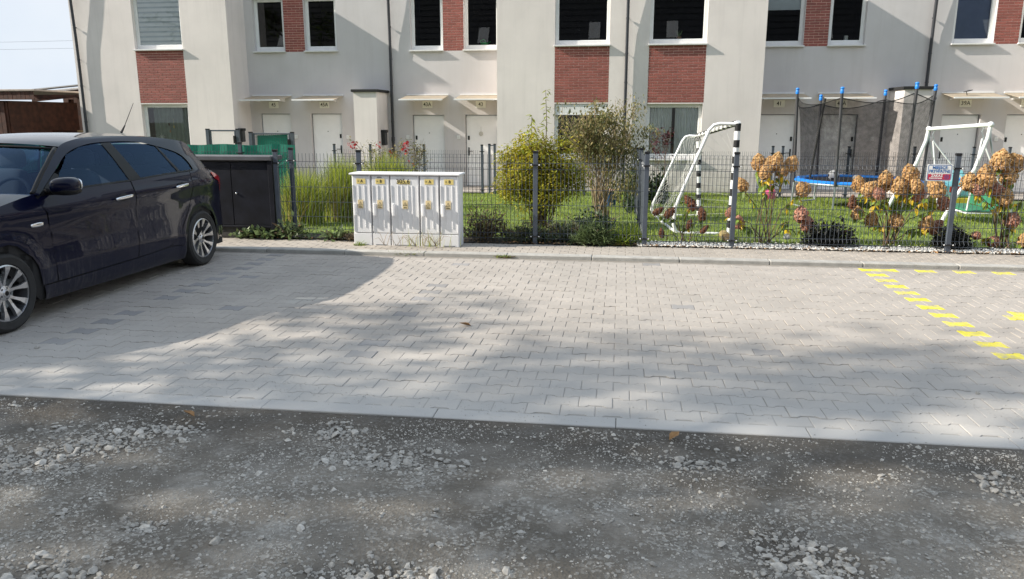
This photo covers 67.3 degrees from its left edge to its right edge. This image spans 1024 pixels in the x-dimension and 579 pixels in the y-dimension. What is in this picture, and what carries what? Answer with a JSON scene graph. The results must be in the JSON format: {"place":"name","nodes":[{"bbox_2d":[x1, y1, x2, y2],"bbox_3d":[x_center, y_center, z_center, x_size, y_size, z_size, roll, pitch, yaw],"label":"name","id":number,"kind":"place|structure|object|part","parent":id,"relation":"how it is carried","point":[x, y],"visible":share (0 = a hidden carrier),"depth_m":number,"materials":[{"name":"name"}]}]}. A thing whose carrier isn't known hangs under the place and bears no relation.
{"place":"outdoors","nodes":[
{"label":"outdoors","id":0,"kind":"place"},
{"bbox_2d":[0,0,77,101],"label":"sky","id":1,"kind":"structure","parent":0,"point":[27,64],"materials":[{"name":"white"}]},
{"bbox_2d":[0,84,82,133],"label":"wooden shed","id":2,"kind":"structure","parent":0,"point":[33,115],"depth_m":24.07,"materials":[{"name":"wood"}]},
{"bbox_2d":[68,0,391,180],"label":"row house","id":3,"kind":"structure","parent":0,"point":[313,76],"depth_m":22.81,"materials":[{"name":"paint"}]},
{"bbox_2d":[133,0,183,50],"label":"window","id":4,"kind":"structure","parent":3,"relation":"in","point":[157,22],"depth_m":22.46,"materials":[{"name":"white plastic"}]},
{"bbox_2d":[144,104,190,144],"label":"window","id":5,"kind":"structure","parent":3,"relation":"in","point":[168,121],"depth_m":23.20,"materials":[{"name":"glass"}]},
{"bbox_2d":[238,128,245,141],"bbox_3d":[-8.054,-4.612,22.976,0.140,0.400,0.220,2,13,8],"label":"mailbox","id":6,"kind":"object","parent":3,"relation":"attached to","point":[242,134],"visible":0.83,"depth_m":22.90,"materials":[{"name":"black paint"}]},
{"bbox_2d":[253,0,285,52],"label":"window","id":7,"kind":"structure","parent":3,"relation":"in","point":[268,14],"depth_m":24.13,"materials":[{"name":"white plastic"}]},
{"bbox_2d":[262,114,290,138],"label":"door","id":8,"kind":"structure","parent":3,"relation":"in","point":[271,123],"depth_m":23.68,"materials":[{"name":"white paint"}]},
{"bbox_2d":[304,0,337,51],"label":"window","id":9,"kind":"structure","parent":3,"relation":"in","point":[320,16],"depth_m":24.20,"materials":[{"name":"white plastic"}]},
{"bbox_2d":[312,114,343,180],"bbox_3d":[-5.621,-4.328,23.613,0.970,2.090,0.121,2,13,8],"label":"door","id":10,"kind":"structure","parent":3,"relation":"in","point":[327,128],"depth_m":23.55,"materials":[{"name":"white paint"}]},
{"bbox_2d":[381,130,387,144],"bbox_3d":[-3.728,-4.451,22.526,0.140,0.440,0.270,2,13,8],"label":"mailbox","id":11,"kind":"object","parent":3,"relation":"attached to","point":[384,140],"visible":1,"depth_m":22.43,"materials":[{"name":"black paint"}]},
{"bbox_2d":[307,152,378,221],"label":"ornamental grass","id":12,"kind":"object","parent":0,"point":[342,194],"depth_m":12.69,"materials":[{"name":"green plant"}]},
{"bbox_2d":[363,147,421,171],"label":"ornamental grass","id":13,"kind":"object","parent":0,"point":[381,164],"depth_m":13.83,"materials":[{"name":"green plant"}]},
{"bbox_2d":[322,184,496,192],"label":"path","id":14,"kind":"structure","parent":0,"point":[469,188],"depth_m":21.96,"materials":[{"name":"grey concrete"}]},
{"bbox_2d":[387,0,625,191],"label":"row house","id":15,"kind":"structure","parent":0,"point":[455,85],"depth_m":22.38,"materials":[{"name":"paint"}]},
{"bbox_2d":[409,0,443,51],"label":"window","id":16,"kind":"structure","parent":15,"relation":"in","point":[426,15],"depth_m":24.35,"materials":[{"name":"white plastic"}]},
{"bbox_2d":[413,115,444,171],"bbox_3d":[-2.481,-4.195,23.196,0.970,2.090,0.121,2,13,8],"label":"door","id":17,"kind":"structure","parent":15,"relation":"in","point":[430,128],"depth_m":23.12,"materials":[{"name":"white paint"}]},
{"bbox_2d":[463,0,496,50],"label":"window","id":18,"kind":"structure","parent":15,"relation":"in","point":[480,15],"depth_m":24.17,"materials":[{"name":"white plastic"}]},
{"bbox_2d":[466,115,496,185],"bbox_3d":[-0.891,-4.147,22.981,0.980,2.090,0.121,2,13,8],"label":"door","id":19,"kind":"structure","parent":15,"relation":"in","point":[487,124],"depth_m":22.94,"materials":[{"name":"white paint"}]},
{"bbox_2d":[480,39,490,44],"bbox_3d":[-0.777,-7.216,22.502,0.308,0.210,0.118,2,13,8],"label":"watering can","id":20,"kind":"object","parent":15,"relation":"on","point":[484,43],"visible":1,"depth_m":22.47,"materials":[{"name":"green plastic"}]},
{"bbox_2d":[554,104,607,159],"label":"window","id":21,"kind":"structure","parent":15,"relation":"in","point":[578,107],"depth_m":21.43,"materials":[{"name":"glass"}]},
{"bbox_2d":[554,0,610,46],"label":"window","id":22,"kind":"structure","parent":15,"relation":"in","point":[577,22],"depth_m":22.71,"materials":[{"name":"white plastic"}]},
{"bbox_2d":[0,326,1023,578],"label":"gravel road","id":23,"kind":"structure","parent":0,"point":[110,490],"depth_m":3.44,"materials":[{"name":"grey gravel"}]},
{"bbox_2d":[183,410,193,415],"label":"fallen leaf","id":24,"kind":"object","parent":23,"relation":"on","point":[190,412],"visible":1,"depth_m":4.40,"materials":[{"name":"brown plant"}]},
{"bbox_2d":[669,431,678,439],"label":"fallen leaf","id":25,"kind":"object","parent":23,"relation":"on","point":[673,434],"visible":1,"depth_m":4.08,"materials":[{"name":"orange plant"}]},
{"bbox_2d":[0,251,1023,449],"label":"parking lot","id":26,"kind":"structure","parent":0,"point":[807,351],"depth_m":5.76,"materials":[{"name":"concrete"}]},
{"bbox_2d":[0,104,222,333],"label":"parked car","id":27,"kind":"object","parent":26,"relation":"on","point":[88,212],"visible":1,"depth_m":7.40,"materials":[{"name":"blue paint"}]},
{"bbox_3d":[-5.280,-1.398,8.178,0.203,0.363,0.825,2,13,8],"label":"rear side window","id":28,"kind":"part","parent":27,"relation":"part of","materials":[{"name":"glass"}]},
{"bbox_3d":[-5.239,-1.482,8.676,0.143,0.278,0.396,0,13,1],"label":"quarter window","id":29,"kind":"part","parent":27,"relation":"part of","materials":[{"name":"glass"}]},
{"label":"front door","id":30,"kind":"part","parent":27,"relation":"part of","materials":[{"name":"blue paint"}]},
{"bbox_3d":[-4.378,-1.592,9.214,1.564,0.300,0.420,2,13,8],"label":"rear window","id":31,"kind":"part","parent":27,"relation":"part of","materials":[{"name":"black glass"}]},
{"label":"rear door","id":32,"kind":"part","parent":27,"relation":"part of","materials":[{"name":"blue paint"}]},
{"bbox_2d":[493,254,514,257],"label":"green tuft","id":33,"kind":"object","parent":26,"relation":"on","point":[497,256],"visible":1,"depth_m":9.35,"materials":[{"name":"green plant"}]},
{"bbox_2d":[215,238,1023,270],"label":"sidewalk","id":34,"kind":"structure","parent":0,"point":[788,257],"depth_m":9.41,"materials":[{"name":"concrete"}]},
{"bbox_2d":[229,225,286,238],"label":"bramble","id":35,"kind":"object","parent":34,"relation":"on","point":[250,232],"visible":0.97,"depth_m":10.57,"materials":[{"name":"green plant"}]},
{"bbox_2d":[270,211,315,239],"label":"bramble","id":36,"kind":"object","parent":34,"relation":"on","point":[291,232],"visible":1,"depth_m":10.51,"materials":[{"name":"green plant"}]},
{"bbox_2d":[316,224,347,241],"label":"bramble","id":37,"kind":"object","parent":34,"relation":"on","point":[338,234],"visible":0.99,"depth_m":10.42,"materials":[{"name":"green plant"}]},
{"bbox_2d":[349,171,464,246],"bbox_3d":[-1.361,-1.052,10.048,1.455,0.940,0.410,2,13,8],"label":"electricity cabinet","id":38,"kind":"object","parent":34,"relation":"on","point":[396,206],"visible":1,"depth_m":9.91,"materials":[{"name":"white"}]},
{"bbox_2d":[380,229,461,246],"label":"dry stalks","id":39,"kind":"object","parent":34,"relation":"on","point":[417,241],"visible":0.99,"depth_m":9.90,"materials":[{"name":"beige plant"}]},
{"bbox_2d":[492,191,756,196],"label":"path","id":40,"kind":"structure","parent":0,"point":[706,193],"depth_m":20.45,"materials":[{"name":"grey concrete"}]},
{"bbox_2d":[284,193,1023,247],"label":"lawn","id":41,"kind":"structure","parent":0,"point":[777,226],"depth_m":13.34,"materials":[{"name":"green plant"}]},
{"bbox_2d":[205,129,240,144],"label":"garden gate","id":42,"kind":"structure","parent":41,"relation":"on","point":[236,137],"depth_m":20.33,"materials":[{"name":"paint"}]},
{"bbox_2d":[248,132,296,170],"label":"garden gate","id":43,"kind":"structure","parent":41,"relation":"on","point":[270,138],"depth_m":19.68,"materials":[{"name":"paint"}]},
{"bbox_2d":[279,164,338,225],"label":"ornamental grass","id":44,"kind":"object","parent":41,"relation":"on","point":[312,190],"depth_m":12.12,"materials":[{"name":"green plant"}]},
{"bbox_2d":[349,136,429,171],"bbox_3d":[-2.444,-2.409,15.757,1.638,1.446,1.075,2,13,8],"label":"rose bush","id":45,"kind":"object","parent":41,"relation":"on","point":[404,146],"visible":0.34,"depth_m":15.66,"materials":[{"name":"green plant"}]},
{"bbox_2d":[332,144,630,195],"bbox_3d":[-0.892,-3.131,20.228,7.938,1.343,0.095,2,13,8],"label":"fence","id":46,"kind":"object","parent":41,"relation":"on","point":[334,150],"visible":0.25,"depth_m":20.27,"materials":[{"name":"metal"}]},
{"bbox_2d":[486,90,595,227],"bbox_3d":[0.506,-2.021,11.976,1.498,2.110,1.424,11,17,42],"label":"yellowing bush","id":47,"kind":"object","parent":41,"relation":"on","point":[553,177],"visible":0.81,"depth_m":11.81,"materials":[{"name":"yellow plant"}]},
{"bbox_2d":[565,204,618,234],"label":"juniper shrub","id":48,"kind":"object","parent":41,"relation":"on","point":[607,224],"visible":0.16,"depth_m":10.64,"materials":[{"name":"green plant"}]},
{"bbox_2d":[550,92,665,216],"bbox_3d":[1.639,-2.271,13.233,1.953,2.155,1.353,2,13,8],"label":"twiggy shrub","id":49,"kind":"object","parent":41,"relation":"on","point":[592,145],"visible":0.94,"depth_m":13.06,"materials":[{"name":"green plant"}]},
{"bbox_2d":[607,189,616,205],"bbox_3d":[2.080,-1.943,16.336,0.400,0.365,0.400,2,13,8],"label":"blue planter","id":50,"kind":"object","parent":41,"relation":"on","point":[613,202],"visible":0.12,"depth_m":16.23,"materials":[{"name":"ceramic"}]},
{"bbox_2d":[222,234,1016,253],"bbox_3d":[1.404,-0.620,10.224,28.000,0.015,0.475,2,13,8],"label":"flower bed","id":51,"kind":"object","parent":41,"relation":"on","point":[489,239],"visible":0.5,"depth_m":10.25,"materials":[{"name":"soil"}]},
{"bbox_2d":[195,154,284,238],"bbox_3d":[-3.961,-1.288,10.753,1.490,1.160,0.380,2,13,8],"label":"utility box","id":52,"kind":"object","parent":51,"relation":"on","point":[247,193],"visible":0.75,"depth_m":10.55,"materials":[{"name":"black paint"}]},
{"bbox_2d":[202,162,234,224],"bbox_3d":[-4.200,-1.330,10.642,0.705,0.860,0.033,2,13,8],"label":"door","id":53,"kind":"structure","parent":52,"relation":"in","point":[222,169],"depth_m":10.58,"materials":[{"name":"paint"}]},
{"bbox_2d":[230,162,270,225],"bbox_3d":[-3.577,-1.309,10.548,0.535,0.860,0.051,2,13,8],"label":"door","id":54,"kind":"structure","parent":52,"relation":"in","point":[250,186],"depth_m":10.54,"materials":[{"name":"paint"}]},
{"bbox_2d":[340,231,353,239],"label":"dry weeds","id":55,"kind":"object","parent":51,"relation":"on","point":[348,235],"visible":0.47,"depth_m":10.39,"materials":[{"name":"plant"}]},
{"bbox_2d":[463,199,508,240],"bbox_3d":[-0.364,-0.939,10.445,0.746,0.582,0.543,2,13,8],"label":"juniper shrub","id":56,"kind":"object","parent":51,"relation":"on","point":[486,227],"visible":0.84,"depth_m":10.41,"materials":[{"name":"green plant"}]},
{"bbox_2d":[500,221,557,243],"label":"juniper shrub","id":57,"kind":"object","parent":51,"relation":"on","point":[516,233],"visible":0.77,"depth_m":10.24,"materials":[{"name":"green plant"}]},
{"bbox_2d":[540,214,586,242],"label":"juniper shrub","id":58,"kind":"object","parent":51,"relation":"on","point":[563,232],"visible":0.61,"depth_m":10.31,"materials":[{"name":"green plant"}]},
{"bbox_2d":[565,216,616,246],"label":"juniper shrub","id":59,"kind":"object","parent":51,"relation":"on","point":[594,235],"visible":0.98,"depth_m":9.98,"materials":[{"name":"green plant"}]},
{"bbox_2d":[610,222,649,246],"bbox_3d":[1.473,-0.700,10.189,0.678,0.462,0.651,-9,15,-34],"label":"grassy mound","id":60,"kind":"object","parent":51,"relation":"on","point":[632,233],"visible":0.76,"depth_m":10.08,"materials":[{"name":"green plant"}]},
{"bbox_2d":[652,195,708,240],"bbox_3d":[2.255,-0.934,10.344,0.754,0.650,0.294,2,13,8],"label":"hydrangea","id":61,"kind":"object","parent":51,"relation":"on","point":[670,212],"visible":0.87,"depth_m":10.30,"materials":[{"name":"brown plant"}]},
{"bbox_2d":[799,215,859,246],"bbox_3d":[4.118,-0.755,9.950,0.727,0.425,0.562,2,13,8],"label":"dark shrub","id":62,"kind":"object","parent":51,"relation":"on","point":[814,237],"visible":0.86,"depth_m":9.87,"materials":[{"name":"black plant"}]},
{"bbox_2d":[636,240,1023,253],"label":"pebbles","id":63,"kind":"object","parent":51,"relation":"on","point":[787,246],"visible":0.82,"depth_m":9.76,"materials":[{"name":"white gravel"}]},
{"bbox_2d":[928,221,973,249],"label":"dark shrub","id":64,"kind":"object","parent":51,"relation":"on","point":[956,238],"visible":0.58,"depth_m":9.67,"materials":[{"name":"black plant"}]},
{"bbox_2d":[631,147,644,233],"bbox_3d":[2.394,-2.026,14.763,0.121,1.545,9.975,2,13,8],"label":"side fence","id":65,"kind":"object","parent":41,"relation":"on","point":[640,191],"visible":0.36,"depth_m":12.14,"materials":[{"name":"metal"}]},
{"bbox_2d":[621,161,634,213],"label":"climbing plant","id":66,"kind":"object","parent":65,"relation":"attached to","point":[630,197],"visible":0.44,"depth_m":15.17,"materials":[{"name":"green plant"}]},
{"bbox_2d":[648,166,669,203],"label":"garden shrub","id":67,"kind":"object","parent":41,"relation":"on","point":[654,187],"visible":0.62,"depth_m":17.13,"materials":[{"name":"green plant"}]},
{"bbox_2d":[648,127,673,188],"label":"red leaved shrub","id":68,"kind":"object","parent":41,"relation":"on","point":[663,144],"visible":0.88,"depth_m":17.62,"materials":[{"name":"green plant"}]},
{"bbox_2d":[650,120,740,234],"bbox_3d":[2.904,-1.873,12.606,0.933,1.769,3.311,1,13,5],"label":"football goal","id":69,"kind":"object","parent":41,"relation":"on","point":[719,126],"visible":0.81,"depth_m":11.24,"materials":[{"name":"white metal"}]},
{"bbox_2d":[719,230,728,240],"bbox_3d":[2.930,-0.734,10.588,0.132,0.130,0.303,2,13,8],"label":"wood log","id":70,"kind":"object","parent":41,"relation":"on","point":[724,234],"visible":0.84,"depth_m":10.45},
{"bbox_2d":[724,151,814,242],"bbox_3d":[3.417,-1.201,10.122,1.210,1.216,0.391,2,13,8],"label":"hydrangea","id":71,"kind":"object","parent":41,"relation":"on","point":[781,174],"visible":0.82,"depth_m":10.08,"materials":[{"name":"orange plant"}]},
{"bbox_2d":[765,185,775,199],"bbox_3d":[6.280,-2.389,18.846,0.350,0.360,0.345,2,13,8],"label":"pink tub","id":72,"kind":"object","parent":41,"relation":"on","point":[769,195],"visible":0.27,"depth_m":18.71,"materials":[{"name":"plastic"}]},
{"bbox_2d":[784,233,790,239],"bbox_3d":[3.676,-0.707,10.282,0.100,0.090,0.090,2,13,8],"label":"garden ball","id":73,"kind":"object","parent":41,"relation":"on","point":[786,235],"visible":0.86,"depth_m":10.25,"materials":[{"name":"white plastic"}]},
{"bbox_2d":[635,145,1023,200],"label":"fence","id":74,"kind":"object","parent":41,"relation":"on","point":[848,153],"visible":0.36,"depth_m":19.06,"materials":[{"name":"metal"}]},
{"bbox_2d":[791,82,937,210],"bbox_3d":[7.405,-3.038,16.356,2.777,2.548,2.661,2,13,8],"label":"trampoline","id":75,"kind":"object","parent":41,"relation":"on","point":[820,178],"visible":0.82,"depth_m":16.07,"materials":[{"name":"black fabric"}]},
{"bbox_2d":[828,170,838,179],"bbox_3d":[6.707,-2.385,16.046,0.221,0.221,0.220,2,13,8],"label":"football","id":76,"kind":"object","parent":75,"relation":"on","point":[831,176],"visible":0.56,"depth_m":15.98,"materials":[{"name":"white plastic"}]},
{"bbox_2d":[847,164,949,245],"bbox_3d":[5.015,-1.098,9.970,1.258,1.079,0.528,5,13,20],"label":"hydrangea","id":77,"kind":"object","parent":41,"relation":"on","point":[879,194],"visible":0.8,"depth_m":9.92,"materials":[{"name":"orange plant"}]},
{"bbox_2d":[884,122,1011,220],"bbox_3d":[7.709,-2.063,13.545,1.630,1.754,1.700,2,13,8],"label":"garden swing","id":78,"kind":"object","parent":41,"relation":"on","point":[983,148],"visible":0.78,"depth_m":13.29,"materials":[{"name":"white plastic"}]},
{"bbox_2d":[928,170,970,208],"bbox_3d":[9.212,-2.092,16.112,0.760,0.800,0.450,2,13,8],"label":"toy kitchen","id":79,"kind":"object","parent":41,"relation":"on","point":[959,198],"visible":0.25,"depth_m":15.96,"materials":[{"name":"teal plastic"}]},
{"bbox_2d":[958,148,1023,248],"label":"hydrangea","id":80,"kind":"object","parent":41,"relation":"on","point":[1003,154],"visible":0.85,"depth_m":9.66,"materials":[{"name":"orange plant"}]},
{"bbox_2d":[284,189,1023,427],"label":"ground","id":81,"kind":"structure","parent":0,"point":[716,247],"depth_m":10.21,"materials":[{"name":"stone"}]},
{"bbox_2d":[39,142,296,216],"bbox_3d":[-7.514,-1.871,13.277,7.960,1.355,0.090,2,13,8],"label":"screened fence","id":82,"kind":"object","parent":81,"relation":"on","point":[226,149],"visible":0.13,"depth_m":12.76,"materials":[{"name":"paint"}]},
{"bbox_2d":[488,144,495,193],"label":"garden gate","id":83,"kind":"structure","parent":81,"relation":"on","point":[489,164],"depth_m":20.12,"materials":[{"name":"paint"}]},
{"bbox_2d":[272,147,1023,253],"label":"garden fence","id":84,"kind":"object","parent":81,"relation":"on","point":[956,173],"visible":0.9,"depth_m":9.76,"materials":[{"name":"metal"}]},
{"bbox_2d":[926,164,952,180],"bbox_3d":[5.145,-1.414,9.271,0.290,0.208,0.053,2,13,8],"label":"parking sign","id":85,"kind":"object","parent":84,"relation":"attached to","point":[939,172],"visible":1,"depth_m":9.25,"materials":[{"name":"white plastic"}]},
{"bbox_2d":[621,0,933,193],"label":"row house","id":86,"kind":"structure","parent":0,"point":[751,65],"depth_m":20.91,"materials":[{"name":"paint"}]},
{"bbox_2d":[645,104,701,160],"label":"window","id":87,"kind":"structure","parent":86,"relation":"in","point":[685,119],"depth_m":21.14,"materials":[{"name":"glass"}]},
{"bbox_2d":[648,0,707,45],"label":"window","id":88,"kind":"structure","parent":86,"relation":"in","point":[667,17],"depth_m":22.35,"materials":[{"name":"white plastic"}]},
{"bbox_2d":[676,30,682,38],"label":"potted plant","id":89,"kind":"object","parent":86,"relation":"on","point":[679,35],"visible":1,"depth_m":20.65,"materials":[{"name":"plant"}]},
{"bbox_2d":[756,114,794,188],"bbox_3d":[7.478,-3.901,21.846,0.980,2.100,0.121,2,13,8],"label":"door","id":90,"kind":"structure","parent":86,"relation":"in","point":[777,130],"depth_m":21.75,"materials":[{"name":"white paint"}]},
{"bbox_2d":[765,0,804,46],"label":"window","id":91,"kind":"structure","parent":86,"relation":"in","point":[785,19],"depth_m":22.97,"materials":[{"name":"white plastic"}]},
{"bbox_2d":[817,114,857,189],"bbox_3d":[9.123,-3.851,21.623,0.940,2.100,0.121,2,13,8],"label":"door","id":92,"kind":"structure","parent":86,"relation":"in","point":[832,132],"depth_m":21.56,"materials":[{"name":"white paint"}]},
{"bbox_2d":[827,0,866,46],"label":"window","id":93,"kind":"structure","parent":86,"relation":"in","point":[847,17],"depth_m":22.69,"materials":[{"name":"white plastic"}]},
{"bbox_2d":[756,189,1023,199],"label":"path","id":94,"kind":"structure","parent":0,"point":[788,193],"depth_m":20.47,"materials":[{"name":"grey concrete"}]},
{"bbox_2d":[923,0,1023,192],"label":"row house","id":95,"kind":"structure","parent":0,"point":[976,47],"depth_m":20.64,"materials":[{"name":"paint"}]},
{"bbox_2d":[937,114,978,174],"bbox_3d":[12.223,-3.753,21.204,0.980,2.090,0.121,2,13,8],"label":"door","id":96,"kind":"structure","parent":95,"relation":"in","point":[952,141],"depth_m":21.13,"materials":[{"name":"white paint"}]},
{"bbox_2d":[950,0,995,44],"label":"window","id":97,"kind":"structure","parent":95,"relation":"in","point":[974,19],"depth_m":20.53,"materials":[{"name":"white plastic"}]},
{"bbox_2d":[1003,114,1023,191],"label":"door","id":98,"kind":"structure","parent":95,"relation":"in","point":[1014,129],"depth_m":20.93,"materials":[{"name":"white paint"}]},
{"bbox_2d":[1017,6,1023,43],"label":"window","id":99,"kind":"structure","parent":95,"relation":"in","point":[1021,38],"depth_m":20.41,"materials":[{"name":"white plastic"}]}
]}

